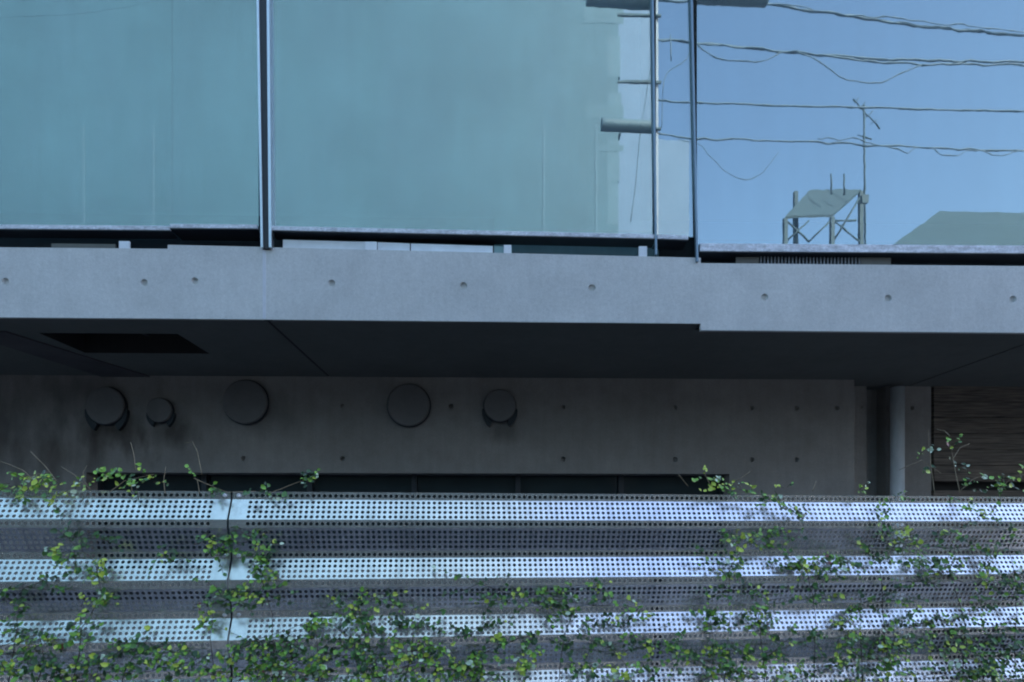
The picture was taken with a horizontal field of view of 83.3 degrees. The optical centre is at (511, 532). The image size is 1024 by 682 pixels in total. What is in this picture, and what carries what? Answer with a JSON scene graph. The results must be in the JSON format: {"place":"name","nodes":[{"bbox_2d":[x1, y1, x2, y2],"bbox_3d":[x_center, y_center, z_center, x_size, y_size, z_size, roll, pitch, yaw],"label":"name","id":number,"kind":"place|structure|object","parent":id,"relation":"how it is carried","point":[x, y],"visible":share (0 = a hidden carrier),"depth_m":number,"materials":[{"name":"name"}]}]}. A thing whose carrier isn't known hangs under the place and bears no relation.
{"place":"outdoors","nodes":[
{"label":"outdoors","id":0,"kind":"place"},
{"bbox_3d":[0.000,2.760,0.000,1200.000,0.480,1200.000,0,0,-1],"label":"ground","id":1,"kind":"structure","parent":0,"visible":0},
{"bbox_2d":[0,0,1023,681],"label":"concrete house","id":2,"kind":"structure","parent":1,"relation":"on","point":[528,246],"depth_m":4.58,"materials":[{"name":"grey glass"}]},
{"bbox_2d":[98,474,723,568],"bbox_3d":[-0.958,-0.108,5.671,6.099,0.916,0.080,0,0,-1],"label":"strip window","id":3,"kind":"structure","parent":2,"relation":"in","point":[620,484],"depth_m":5.68,"materials":[{"name":"black glass"}]},
{"bbox_2d":[0,490,1023,681],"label":"perforated fence","id":4,"kind":"object","parent":1,"relation":"on","point":[657,588],"visible":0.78,"depth_m":2.58,"materials":[{"name":"metal"}]},
{"bbox_2d":[0,589,81,681],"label":"climbing vine","id":5,"kind":"object","parent":4,"relation":"attached to","point":[10,668],"visible":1,"depth_m":2.34,"materials":[{"name":"green plant"}]},
{"bbox_2d":[0,451,86,519],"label":"climbing vine","id":6,"kind":"object","parent":4,"relation":"attached to","point":[45,483],"visible":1,"depth_m":2.37,"materials":[{"name":"green plant"}]},
{"bbox_2d":[1,519,123,681],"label":"climbing vine","id":7,"kind":"object","parent":4,"relation":"attached to","point":[106,597],"visible":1,"depth_m":2.36,"materials":[{"name":"green plant"}]},
{"bbox_2d":[82,442,168,499],"bbox_3d":[-1.623,-0.258,2.399,0.346,0.245,0.081,0,0,-3],"label":"climbing vine","id":8,"kind":"object","parent":4,"relation":"attached to","point":[130,481],"visible":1,"depth_m":2.41,"materials":[{"name":"green plant"}]},
{"bbox_2d":[27,625,224,681],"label":"climbing vine","id":9,"kind":"object","parent":4,"relation":"attached to","point":[175,667],"visible":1,"depth_m":2.36,"materials":[{"name":"green plant"}]},
{"bbox_2d":[148,531,264,681],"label":"climbing vine","id":10,"kind":"object","parent":4,"relation":"attached to","point":[223,551],"visible":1,"depth_m":2.41,"materials":[{"name":"green plant"}]},
{"bbox_2d":[163,442,251,496],"bbox_3d":[-1.286,-0.269,2.448,0.373,0.239,0.040,0,0,-8],"label":"climbing vine","id":11,"kind":"object","parent":4,"relation":"attached to","point":[190,472],"visible":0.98,"depth_m":2.44,"materials":[{"name":"green plant"}]},
{"bbox_2d":[226,525,298,678],"bbox_3d":[-1.054,0.335,2.432,0.290,0.742,0.103,0,0,-1],"label":"climbing vine","id":12,"kind":"object","parent":4,"relation":"attached to","point":[260,559],"visible":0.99,"depth_m":2.43,"materials":[{"name":"green plant"}]},
{"bbox_2d":[208,468,319,501],"bbox_3d":[-1.051,-0.204,2.449,0.457,0.148,0.084,0,0,-15],"label":"climbing vine","id":13,"kind":"object","parent":4,"relation":"attached to","point":[284,493],"visible":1,"depth_m":2.47,"materials":[{"name":"green plant"}]},
{"bbox_2d":[187,620,370,681],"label":"climbing vine","id":14,"kind":"object","parent":4,"relation":"attached to","point":[315,669],"visible":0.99,"depth_m":2.42,"materials":[{"name":"green plant"}]},
{"bbox_2d":[297,587,407,680],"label":"climbing vine","id":15,"kind":"object","parent":4,"relation":"attached to","point":[315,626],"visible":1,"depth_m":2.47,"materials":[{"name":"green plant"}]},
{"bbox_2d":[322,597,486,681],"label":"climbing vine","id":16,"kind":"object","parent":4,"relation":"attached to","point":[464,668],"visible":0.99,"depth_m":2.48,"materials":[{"name":"green plant"}]},
{"bbox_2d":[448,617,547,681],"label":"climbing vine","id":17,"kind":"object","parent":4,"relation":"attached to","point":[525,666],"visible":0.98,"depth_m":2.52,"materials":[{"name":"green plant"}]},
{"bbox_2d":[432,565,659,681],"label":"climbing vine","id":18,"kind":"object","parent":4,"relation":"attached to","point":[552,601],"visible":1,"depth_m":2.55,"materials":[{"name":"green plant"}]},
{"bbox_2d":[549,621,696,681],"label":"climbing vine","id":19,"kind":"object","parent":4,"relation":"attached to","point":[647,645],"visible":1,"depth_m":2.58,"materials":[{"name":"green plant"}]},
{"bbox_2d":[689,582,779,681],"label":"climbing vine","id":20,"kind":"object","parent":4,"relation":"attached to","point":[710,613],"visible":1,"depth_m":2.64,"materials":[{"name":"green plant"}]},
{"bbox_2d":[678,465,815,522],"bbox_3d":[1.100,-0.177,2.658,0.680,0.270,0.120,0,0,-1],"label":"climbing vine","id":21,"kind":"object","parent":4,"relation":"attached to","point":[773,499],"visible":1,"depth_m":2.65,"materials":[{"name":"green plant"}]},
{"bbox_2d":[667,623,827,681],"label":"climbing vine","id":22,"kind":"object","parent":4,"relation":"attached to","point":[787,677],"visible":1,"depth_m":2.64,"materials":[{"name":"green plant"}]},
{"bbox_2d":[694,526,807,681],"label":"climbing vine","id":23,"kind":"object","parent":4,"relation":"attached to","point":[738,575],"visible":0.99,"depth_m":2.64,"materials":[{"name":"green plant"}]},
{"bbox_2d":[767,549,865,681],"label":"climbing vine","id":24,"kind":"object","parent":4,"relation":"attached to","point":[800,565],"visible":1,"depth_m":2.68,"materials":[{"name":"green plant"}]},
{"bbox_2d":[800,621,965,681],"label":"climbing vine","id":25,"kind":"object","parent":4,"relation":"attached to","point":[889,664],"visible":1,"depth_m":2.70,"materials":[{"name":"green plant"}]},
{"bbox_2d":[851,481,926,676],"bbox_3d":[1.767,0.289,2.697,0.362,1.066,0.101,0,0,-1],"label":"climbing vine","id":26,"kind":"object","parent":4,"relation":"attached to","point":[895,543],"visible":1,"depth_m":2.71,"materials":[{"name":"green plant"}]},
{"bbox_2d":[830,576,997,681],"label":"climbing vine","id":27,"kind":"object","parent":4,"relation":"attached to","point":[930,623],"visible":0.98,"depth_m":2.72,"materials":[{"name":"green plant"}]},
{"bbox_2d":[900,430,967,492],"bbox_3d":[2.053,-0.347,2.801,0.375,0.309,0.096,0,0,-9],"label":"climbing vine","id":28,"kind":"object","parent":4,"relation":"attached to","point":[930,449],"visible":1,"depth_m":2.80,"materials":[{"name":"green plant"}]},
{"bbox_2d":[891,520,1008,681],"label":"climbing vine","id":29,"kind":"object","parent":4,"relation":"attached to","point":[936,562],"visible":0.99,"depth_m":2.74,"materials":[{"name":"green plant"}]},
{"bbox_2d":[922,624,1023,681],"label":"climbing vine","id":30,"kind":"object","parent":4,"relation":"attached to","point":[984,671],"visible":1,"depth_m":2.75,"materials":[{"name":"green plant"}]},
{"bbox_2d":[947,463,1023,523],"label":"climbing vine","id":31,"kind":"object","parent":4,"relation":"attached to","point":[998,484],"visible":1,"depth_m":2.80,"materials":[{"name":"green plant"}]},
{"bbox_2d":[966,522,1023,677],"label":"climbing vine","id":32,"kind":"object","parent":4,"relation":"attached to","point":[1015,584],"visible":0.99,"depth_m":2.78,"materials":[{"name":"green plant"}]}
]}

